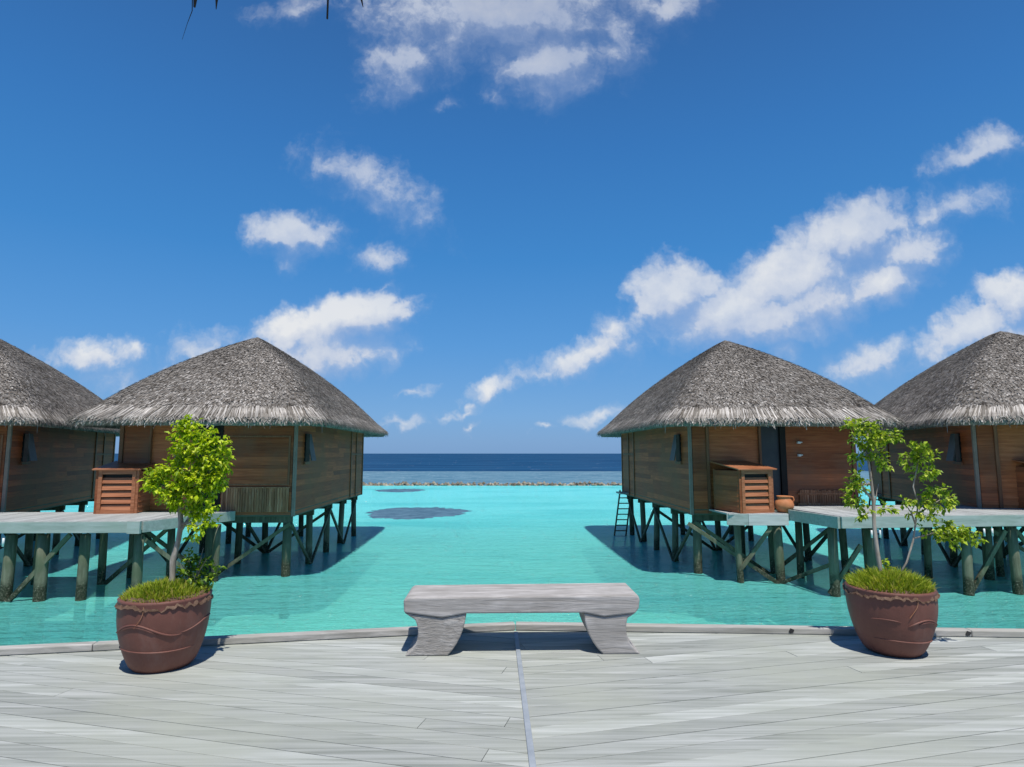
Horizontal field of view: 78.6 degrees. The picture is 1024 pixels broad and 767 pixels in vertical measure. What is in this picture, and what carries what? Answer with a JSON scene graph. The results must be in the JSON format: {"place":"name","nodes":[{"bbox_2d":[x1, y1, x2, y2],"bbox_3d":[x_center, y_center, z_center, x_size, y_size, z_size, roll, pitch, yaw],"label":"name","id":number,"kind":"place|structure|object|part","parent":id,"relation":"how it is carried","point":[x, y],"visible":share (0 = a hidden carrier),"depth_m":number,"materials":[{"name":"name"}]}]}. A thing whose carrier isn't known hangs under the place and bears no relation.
{"place":"outdoors","nodes":[
{"label":"outdoors","id":0,"kind":"place"},
{"bbox_2d":[7,629,515,644],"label":"seabed","id":1,"kind":"structure","parent":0,"point":[16,637],"depth_m":15.22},
{"bbox_2d":[0,339,119,566],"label":"water hut","id":2,"kind":"object","parent":1,"relation":"on","point":[50,459],"visible":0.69,"depth_m":18.65,"materials":[{"name":"brown wood"}]},
{"bbox_2d":[0,435,3,471],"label":"window frame","id":3,"kind":"structure","parent":2,"relation":"in","point":[2,436],"depth_m":16.42,"materials":[{"name":"brown wood"}]},
{"bbox_2d":[20,433,36,464],"bbox_3d":[-13.451,1.829,17.452,0.225,0.850,0.540,2,-7,-17],"label":"window","id":4,"kind":"structure","parent":2,"relation":"in","point":[28,449],"depth_m":17.27,"materials":[{"name":"blue glass"}]},
{"bbox_2d":[0,511,234,645],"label":"boardwalk","id":5,"kind":"structure","parent":1,"relation":"on","point":[40,524],"depth_m":13.97,"materials":[{"name":"grey wood"}]},
{"bbox_2d":[92,461,154,513],"bbox_3d":[-10.032,2.675,16.272,1.140,1.304,1.280,1,-6,-9],"label":"cabinet","id":6,"kind":"object","parent":5,"relation":"on","point":[117,488],"visible":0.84,"depth_m":15.76,"materials":[{"name":"brown wood"}]},
{"bbox_3d":[-9.948,2.728,15.736,0.869,1.080,0.075,1,-6,-9],"label":"door","id":7,"kind":"part","parent":6,"relation":"part of","materials":[{"name":"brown wood"}]},
{"bbox_2d":[64,337,388,577],"bbox_3d":[-8.261,2.732,21.049,6.873,8.563,11.575,0,-6,-2],"label":"water hut","id":8,"kind":"object","parent":1,"relation":"on","point":[295,430],"visible":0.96,"depth_m":16.78,"materials":[{"name":"plant"}]},
{"bbox_2d":[197,426,220,509],"bbox_3d":[-8.091,1.989,16.769,0.580,2.780,0.050,0,-6,-2],"label":"door","id":9,"kind":"structure","parent":8,"relation":"in","point":[218,427],"depth_m":16.77,"materials":[{"name":"brown wood"}]},
{"bbox_2d":[224,435,290,484],"bbox_3d":[-6.808,2.051,16.698,1.740,1.320,0.025,0,-6,-2],"label":"window frame","id":10,"kind":"structure","parent":8,"relation":"in","point":[289,451],"depth_m":16.73,"materials":[{"name":"brown wood"}]},
{"bbox_2d":[304,434,315,463],"bbox_3d":[-5.715,1.863,17.756,0.225,0.850,0.540,0,-6,-2],"label":"window","id":11,"kind":"structure","parent":8,"relation":"in","point":[309,450],"depth_m":17.56,"materials":[{"name":"blue glass"}]},
{"bbox_2d":[597,340,905,573],"bbox_3d":[7.034,2.795,21.605,6.873,8.563,11.575,0,-6,-2],"label":"water hut","id":12,"kind":"object","parent":1,"relation":"on","point":[678,430],"visible":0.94,"depth_m":17.33,"materials":[{"name":"plant"}]},
{"bbox_2d":[670,434,681,463],"bbox_3d":[4.740,1.907,18.147,0.225,0.850,0.540,0,-6,-2],"label":"window","id":13,"kind":"structure","parent":12,"relation":"in","point":[676,445],"depth_m":17.95,"materials":[{"name":"blue glass"}]},
{"bbox_2d":[761,426,780,505],"bbox_3d":[7.146,2.051,17.328,0.530,2.780,0.040,0,-6,-2],"label":"door","id":14,"kind":"structure","parent":12,"relation":"in","point":[769,434],"depth_m":17.32,"materials":[{"name":"glass"}]},
{"bbox_2d":[687,509,828,583],"bbox_3d":[7.079,4.863,15.778,4.830,3.154,2.118,0,-6,0],"label":"porch","id":15,"kind":"object","parent":1,"relation":"on","point":[776,521],"visible":0.56,"depth_m":15.78,"materials":[{"name":"grey wood"}]},
{"bbox_2d":[710,461,776,513],"bbox_3d":[6.081,2.694,16.438,1.140,1.304,1.280,2,-7,-15],"label":"cabinet","id":16,"kind":"object","parent":15,"relation":"on","point":[741,487],"visible":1,"depth_m":15.98,"materials":[{"name":"brown wood"}]},
{"bbox_3d":[6.219,2.748,15.914,0.869,1.080,0.075,2,-7,-15],"label":"door","id":17,"kind":"part","parent":16,"relation":"part of","materials":[{"name":"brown wood"}]},
{"bbox_2d":[774,495,794,512],"bbox_3d":[6.970,3.090,16.006,0.468,0.422,0.468,-5,-8,39],"label":"clay jar","id":18,"kind":"object","parent":15,"relation":"on","point":[783,503],"visible":0.98,"depth_m":15.86,"materials":[{"name":"orange ceramic"}]},
{"bbox_2d":[774,505,1023,596],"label":"boardwalk","id":19,"kind":"structure","parent":1,"relation":"on","point":[832,518],"depth_m":14.49,"materials":[{"name":"grey wood"}]},
{"bbox_2d":[1012,460,1023,507],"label":"cabinet","id":20,"kind":"object","parent":19,"relation":"on","point":[1019,471],"visible":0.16,"depth_m":16.02,"materials":[{"name":"brown wood"}]},
{"bbox_2d":[855,331,1023,579],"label":"water hut","id":21,"kind":"object","parent":1,"relation":"on","point":[962,410],"visible":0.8,"depth_m":17.28,"materials":[{"name":"brown wood"}]},
{"bbox_2d":[946,433,962,464],"bbox_3d":[12.250,1.818,17.359,0.225,0.850,0.540,-2,-7,14],"label":"window","id":22,"kind":"structure","parent":21,"relation":"in","point":[954,453],"depth_m":17.18,"materials":[{"name":"blue glass"}]},
{"bbox_2d":[182,0,362,38],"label":"thatch eave","id":23,"kind":"object","parent":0,"point":[194,2],"visible":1,"depth_m":1.83,"materials":[{"name":"plant"}]},
{"bbox_2d":[114,454,867,470],"bbox_3d":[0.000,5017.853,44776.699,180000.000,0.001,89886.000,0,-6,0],"label":"ocean water","id":24,"kind":"structure","parent":0,"point":[491,462],"depth_m":227.26,"materials":[{"name":"blue liquid"}]},
{"bbox_2d":[0,622,1023,766],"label":"deck","id":25,"kind":"structure","parent":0,"point":[537,694],"depth_m":3.80,"materials":[{"name":"grey wood"}]},
{"bbox_2d":[114,586,213,673],"bbox_3d":[-2.500,1.743,4.493,0.636,0.536,0.629,0,-6,0],"label":"clay pot","id":26,"kind":"object","parent":25,"relation":"on","point":[160,637],"visible":0.75,"depth_m":4.26,"materials":[{"name":"ceramic"}]},
{"bbox_2d":[118,576,211,602],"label":"grass","id":27,"kind":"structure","parent":26,"relation":"in","point":[164,588],"depth_m":4.41,"materials":[{"name":"green plant"}]},
{"bbox_2d":[136,414,235,583],"bbox_3d":[-2.412,0.899,4.601,0.709,1.365,0.337,0,-6,0],"label":"potted tree","id":28,"kind":"object","parent":26,"relation":"in","point":[184,484],"visible":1,"depth_m":4.60,"materials":[{"name":"green plant"}]},
{"bbox_2d":[176,547,226,588],"bbox_3d":[-2.336,1.392,4.630,0.408,0.348,0.252,0,-6,0],"label":"shrub","id":29,"kind":"object","parent":26,"relation":"in","point":[188,570],"visible":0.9,"depth_m":4.61,"materials":[{"name":"green plant"}]},
{"bbox_2d":[404,583,639,655],"bbox_3d":[0.071,1.841,4.916,1.782,0.435,0.460,0,-6,-1],"label":"bench","id":30,"kind":"object","parent":25,"relation":"on","point":[438,613],"visible":1,"depth_m":4.71,"materials":[{"name":"grey wood"}]},
{"bbox_2d":[842,581,939,657],"bbox_3d":[2.921,1.783,4.811,0.640,0.526,0.644,0,-6,0],"label":"clay pot","id":31,"kind":"object","parent":25,"relation":"on","point":[896,624],"visible":0.72,"depth_m":4.58,"materials":[{"name":"ceramic"}]},
{"bbox_2d":[839,416,905,572],"bbox_3d":[2.869,0.919,4.951,0.550,1.338,0.295,0,-6,0],"label":"potted tree","id":32,"kind":"object","parent":31,"relation":"on","point":[867,452],"visible":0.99,"depth_m":4.96,"materials":[{"name":"green plant"}]},
{"bbox_2d":[845,565,936,593],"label":"grass","id":33,"kind":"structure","parent":31,"relation":"in","point":[885,579],"depth_m":4.72,"materials":[{"name":"green plant"}]},
{"bbox_2d":[897,440,988,573],"bbox_3d":[3.322,1.010,4.911,0.700,1.134,0.251,0,-6,0],"label":"sapling","id":34,"kind":"object","parent":31,"relation":"in","point":[954,533],"visible":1,"depth_m":4.91,"materials":[{"name":"green plant"}]},
{"bbox_2d":[0,486,1023,628],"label":"lagoon water","id":35,"kind":"structure","parent":0,"point":[372,572],"depth_m":17.62,"materials":[{"name":"teal liquid"}]},
{"bbox_2d":[376,489,422,491],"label":"coral patch","id":36,"kind":"object","parent":35,"relation":"in","point":[398,490],"visible":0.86,"depth_m":54.88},
{"bbox_2d":[367,507,468,518],"bbox_3d":[-5.212,7.656,34.400,6.405,1.124,7.727,0,-6,0],"label":"coral patch","id":37,"kind":"object","parent":35,"relation":"in","point":[410,513],"visible":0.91,"depth_m":34.35,"materials":[{"name":"teal"}]},
{"bbox_2d":[0,0,1023,453],"label":"sky","id":38,"kind":"structure","parent":0,"point":[491,226],"materials":[{"name":"blue"}]},
{"bbox_2d":[363,471,869,485],"bbox_3d":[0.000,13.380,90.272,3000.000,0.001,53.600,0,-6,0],"label":"reef water","id":39,"kind":"structure","parent":0,"point":[487,477],"depth_m":88.85,"materials":[{"name":"blue liquid"}]},
{"bbox_2d":[363,481,869,485],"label":"breakwater","id":40,"kind":"object","parent":39,"relation":"in","point":[523,483],"visible":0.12,"depth_m":63.77,"materials":[{"name":"stone"}]}
]}

